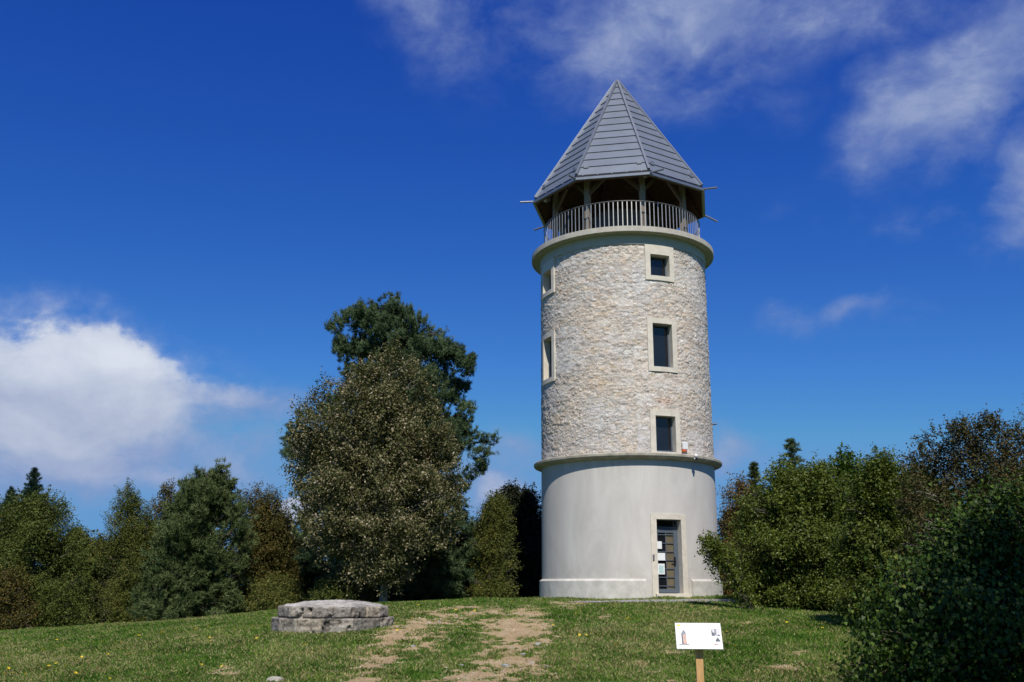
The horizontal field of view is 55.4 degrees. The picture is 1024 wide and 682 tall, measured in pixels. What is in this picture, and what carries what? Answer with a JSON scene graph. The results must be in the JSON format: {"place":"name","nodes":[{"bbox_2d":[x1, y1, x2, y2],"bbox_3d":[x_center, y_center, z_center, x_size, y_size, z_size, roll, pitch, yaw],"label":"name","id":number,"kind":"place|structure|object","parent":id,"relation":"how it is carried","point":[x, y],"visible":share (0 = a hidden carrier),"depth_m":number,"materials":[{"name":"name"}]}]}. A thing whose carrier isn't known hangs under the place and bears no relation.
{"place":"outdoors","nodes":[
{"label":"outdoors","id":0,"kind":"place"},
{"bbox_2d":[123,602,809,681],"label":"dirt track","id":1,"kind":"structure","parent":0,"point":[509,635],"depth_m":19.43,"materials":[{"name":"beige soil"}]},
{"bbox_2d":[0,594,1022,681],"bbox_3d":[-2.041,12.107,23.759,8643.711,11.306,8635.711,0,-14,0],"label":"ground","id":2,"kind":"structure","parent":0,"point":[283,641],"depth_m":18.52,"materials":[{"name":"green plant"}]},
{"bbox_2d":[0,485,27,590],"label":"spruce tree","id":3,"kind":"object","parent":2,"relation":"on","point":[9,493],"visible":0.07,"depth_m":51.38,"materials":[{"name":"green plant"}]},
{"bbox_2d":[0,560,44,629],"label":"broadleaf shrub","id":4,"kind":"object","parent":2,"relation":"on","point":[14,615],"visible":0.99,"depth_m":34.67,"materials":[{"name":"green plant"}]},
{"bbox_2d":[1,467,52,574],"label":"spruce tree","id":5,"kind":"object","parent":2,"relation":"on","point":[33,480],"visible":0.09,"depth_m":51.51,"materials":[{"name":"green plant"}]},
{"bbox_2d":[0,484,96,629],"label":"broadleaf tree","id":6,"kind":"object","parent":2,"relation":"on","point":[38,519],"visible":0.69,"depth_m":36.63,"materials":[{"name":"green plant"}]},
{"bbox_2d":[37,518,114,627],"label":"broadleaf tree","id":7,"kind":"object","parent":2,"relation":"on","point":[93,544],"visible":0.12,"depth_m":42.81,"materials":[{"name":"green plant"}]},
{"bbox_2d":[77,524,147,623],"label":"broadleaf tree","id":8,"kind":"object","parent":2,"relation":"on","point":[102,583],"visible":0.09,"depth_m":42.70,"materials":[{"name":"green plant"}]},
{"bbox_2d":[86,477,158,622],"bbox_3d":[-15.533,8.754,40.038,3.270,6.309,3.032,-11,-18,37],"label":"slender tree","id":9,"kind":"object","parent":2,"relation":"on","point":[131,537],"visible":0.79,"depth_m":39.72,"materials":[{"name":"green plant"}]},
{"bbox_2d":[136,477,180,616],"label":"tree","id":10,"kind":"object","parent":2,"relation":"on","point":[166,492],"visible":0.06,"depth_m":41.35,"materials":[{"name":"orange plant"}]},
{"bbox_2d":[126,455,260,620],"bbox_3d":[-11.679,7.445,36.265,4.776,6.388,3.528,0,-14,0],"label":"pine tree","id":11,"kind":"object","parent":2,"relation":"on","point":[194,580],"visible":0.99,"depth_m":35.56,"materials":[{"name":"green plant"}]},
{"bbox_2d":[224,477,310,612],"bbox_3d":[-10.054,8.639,40.012,3.740,6.088,3.135,0,-14,0],"label":"rusty tree","id":12,"kind":"object","parent":2,"relation":"on","point":[271,534],"visible":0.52,"depth_m":39.75,"materials":[{"name":"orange plant"}]},
{"bbox_2d":[266,676,283,681],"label":"stone","id":13,"kind":"object","parent":2,"relation":"on","point":[272,678],"visible":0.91,"depth_m":15.33,"materials":[{"name":"white stone"}]},
{"bbox_2d":[240,567,312,611],"bbox_3d":[-8.240,8.943,34.292,2.664,2.056,2.264,0,-14,0],"label":"broadleaf shrub","id":14,"kind":"object","parent":2,"relation":"on","point":[275,594],"visible":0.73,"depth_m":34.12,"materials":[{"name":"green plant"}]},
{"bbox_2d":[236,509,328,600],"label":"broadleaf tree","id":15,"kind":"object","parent":2,"relation":"on","point":[289,542],"visible":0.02,"depth_m":43.68,"materials":[{"name":"green plant"}]},
{"bbox_2d":[271,600,393,632],"bbox_3d":[-3.947,6.103,21.555,2.650,0.744,2.655,0,-14,0],"label":"stone well","id":16,"kind":"object","parent":2,"relation":"on","point":[324,616],"visible":0.88,"depth_m":20.58,"materials":[{"name":"stone"}]},
{"bbox_2d":[304,574,378,602],"bbox_3d":[-5.746,8.550,32.846,2.572,1.583,2.370,12,-19,-40],"label":"broadleaf shrub","id":17,"kind":"object","parent":2,"relation":"on","point":[329,591],"visible":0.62,"depth_m":32.63,"materials":[{"name":"green plant"}]},
{"bbox_2d":[277,329,469,601],"bbox_3d":[-4.717,4.268,33.628,6.566,9.641,4.797,0,-14,0],"label":"whitebeam tree","id":18,"kind":"object","parent":2,"relation":"on","point":[403,441],"visible":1,"depth_m":32.68,"materials":[{"name":"green plant"}]},
{"bbox_2d":[279,291,501,601],"bbox_3d":[-4.848,4.138,38.580,7.916,12.967,6.950,-12,-19,41],"label":"pine tree","id":19,"kind":"object","parent":2,"relation":"on","point":[435,577],"visible":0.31,"depth_m":38.38,"materials":[{"name":"green plant"}]},
{"bbox_2d":[287,516,520,601],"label":"broadleaf tree","id":20,"kind":"object","parent":2,"relation":"on","point":[311,576],"visible":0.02,"depth_m":40.31,"materials":[{"name":"green plant"}]},
{"bbox_2d":[448,518,479,583],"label":"broadleaf tree","id":21,"kind":"object","parent":2,"relation":"on","point":[477,519],"visible":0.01,"depth_m":44.11,"materials":[{"name":"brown plant"}]},
{"bbox_2d":[175,599,805,681],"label":"pebbles","id":22,"kind":"object","parent":2,"relation":"on","point":[478,652],"visible":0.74,"depth_m":19.67,"materials":[{"name":"grey gravel"}]},
{"bbox_2d":[463,485,526,597],"bbox_3d":[-0.730,7.943,37.210,2.047,4.877,2.263,13,-19,-41],"label":"broadleaf shrub","id":23,"kind":"object","parent":2,"relation":"on","point":[495,534],"visible":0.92,"depth_m":36.94,"materials":[{"name":"green plant"}]},
{"bbox_2d":[471,477,541,597],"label":"broadleaf tree","id":24,"kind":"object","parent":2,"relation":"on","point":[527,514],"visible":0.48,"depth_m":41.37,"materials":[{"name":"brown plant"}]},
{"bbox_2d":[520,79,722,598],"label":"lookout tower","id":25,"kind":"structure","parent":2,"relation":"on","point":[627,465],"depth_m":30.94,"materials":[{"name":"stone"}]},
{"bbox_2d":[542,258,554,299],"bbox_3d":[1.318,-2.084,33.020,0.328,1.197,1.020,6,-15,-20],"label":"window","id":26,"kind":"structure","parent":25,"relation":"in","point":[548,269],"depth_m":33.04,"materials":[{"name":"stone"}]},
{"bbox_2d":[542,330,555,385],"bbox_3d":[1.309,0.581,32.348,0.328,1.700,1.020,6,-15,-20],"label":"window","id":27,"kind":"structure","parent":25,"relation":"in","point":[548,340],"depth_m":32.55,"materials":[{"name":"stone"}]},
{"bbox_2d":[644,244,674,282],"bbox_3d":[4.715,-2.474,31.470,1.020,1.177,0.328,5,-15,-18],"label":"window","id":28,"kind":"structure","parent":25,"relation":"in","point":[659,260],"depth_m":31.46,"materials":[{"name":"stone"}]},
{"bbox_2d":[647,317,677,372],"bbox_3d":[4.706,0.155,30.807,1.020,1.725,0.328,5,-15,-18],"label":"window","id":29,"kind":"structure","parent":25,"relation":"in","point":[661,332],"depth_m":30.84,"materials":[{"name":"stone"}]},
{"bbox_2d":[649,409,680,453],"bbox_3d":[4.697,2.824,30.134,1.020,1.371,0.328,5,-15,-18],"label":"window","id":30,"kind":"structure","parent":25,"relation":"in","point":[665,435],"depth_m":30.17,"materials":[{"name":"stone"}]},
{"bbox_2d":[656,520,679,592],"bbox_3d":[4.642,6.477,29.314,0.820,2.165,0.115,5,-15,-18],"label":"door","id":31,"kind":"structure","parent":25,"relation":"in","point":[667,539],"depth_m":29.34,"materials":[{"name":"grey glass"}]},
{"bbox_2d":[675,623,722,681],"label":"information board","id":32,"kind":"object","parent":2,"relation":"on","point":[699,638],"visible":1,"depth_m":11.46,"materials":[{"name":"white plastic"}]},
{"bbox_2d":[717,507,734,588],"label":"broadleaf tree","id":33,"kind":"object","parent":2,"relation":"on","point":[721,525],"depth_m":39.24,"materials":[{"name":"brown plant"}]},
{"bbox_2d":[694,529,769,609],"bbox_3d":[5.740,6.078,25.634,1.851,2.235,1.080,0,-14,0],"label":"broadleaf shrub","id":34,"kind":"object","parent":2,"relation":"on","point":[717,552],"visible":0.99,"depth_m":25.53,"materials":[{"name":"green plant"}]},
{"bbox_2d":[716,470,757,595],"bbox_3d":[7.680,6.798,33.334,2.025,4.811,2.021,12,-18,-38],"label":"tree","id":35,"kind":"object","parent":2,"relation":"on","point":[740,485],"visible":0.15,"depth_m":33.46,"materials":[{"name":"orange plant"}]},
{"bbox_2d":[746,461,764,594],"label":"young pine","id":36,"kind":"object","parent":2,"relation":"on","point":[752,470],"visible":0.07,"depth_m":35.82,"materials":[{"name":"green plant"}]},
{"bbox_2d":[777,437,805,476],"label":"young pine","id":37,"kind":"object","parent":2,"relation":"on","point":[791,445],"visible":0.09,"depth_m":37.01,"materials":[{"name":"green plant"}]},
{"bbox_2d":[723,449,864,609],"bbox_3d":[7.942,5.397,27.127,4.351,4.675,3.815,0,-14,0],"label":"broadleaf shrub","id":38,"kind":"object","parent":2,"relation":"on","point":[783,533],"visible":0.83,"depth_m":26.34,"materials":[{"name":"green plant"}]},
{"bbox_2d":[824,442,866,585],"bbox_3d":[9.818,5.208,27.062,2.329,4.912,1.918,5,-15,-19],"label":"tree","id":39,"kind":"object","parent":2,"relation":"on","point":[843,462],"visible":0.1,"depth_m":27.30,"materials":[{"name":"green plant"}]},
{"bbox_2d":[822,442,941,630],"bbox_3d":[8.492,4.466,22.027,3.044,4.529,2.695,0,-14,0],"label":"broadleaf shrub","id":40,"kind":"object","parent":2,"relation":"on","point":[875,531],"visible":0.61,"depth_m":21.83,"materials":[{"name":"green plant"}]},
{"bbox_2d":[811,456,1023,681],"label":"ivy bush","id":41,"kind":"object","parent":2,"relation":"on","point":[966,596],"visible":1,"depth_m":13.74,"materials":[{"name":"green plant"}]},
{"bbox_2d":[900,460,951,553],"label":"broadleaf tree","id":42,"kind":"object","parent":2,"relation":"on","point":[923,473],"depth_m":26.42,"materials":[{"name":"green plant"}]},
{"bbox_2d":[887,403,1023,630],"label":"lilac tree","id":43,"kind":"object","parent":2,"relation":"on","point":[973,454],"visible":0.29,"depth_m":18.30,"materials":[{"name":"green plant"}]},
{"bbox_2d":[951,461,1017,539],"bbox_3d":[12.110,5.248,24.477,3.217,4.590,2.788,0,-14,0],"label":"broadleaf tree","id":44,"kind":"object","parent":2,"relation":"on","point":[986,476],"depth_m":24.78,"materials":[{"name":"green plant"}]},
{"bbox_2d":[1013,393,1023,459],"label":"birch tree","id":45,"kind":"object","parent":2,"relation":"on","point":[1018,416],"visible":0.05,"depth_m":26.25,"materials":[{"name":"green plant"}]},
{"bbox_2d":[0,0,1023,575],"label":"sky","id":46,"kind":"structure","parent":0,"point":[190,190],"materials":[{"name":"blue"}]},
{"bbox_2d":[568,599,740,601],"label":"gravel path","id":47,"kind":"structure","parent":0,"point":[673,600],"depth_m":27.55,"materials":[{"name":"grey gravel"}]}
]}

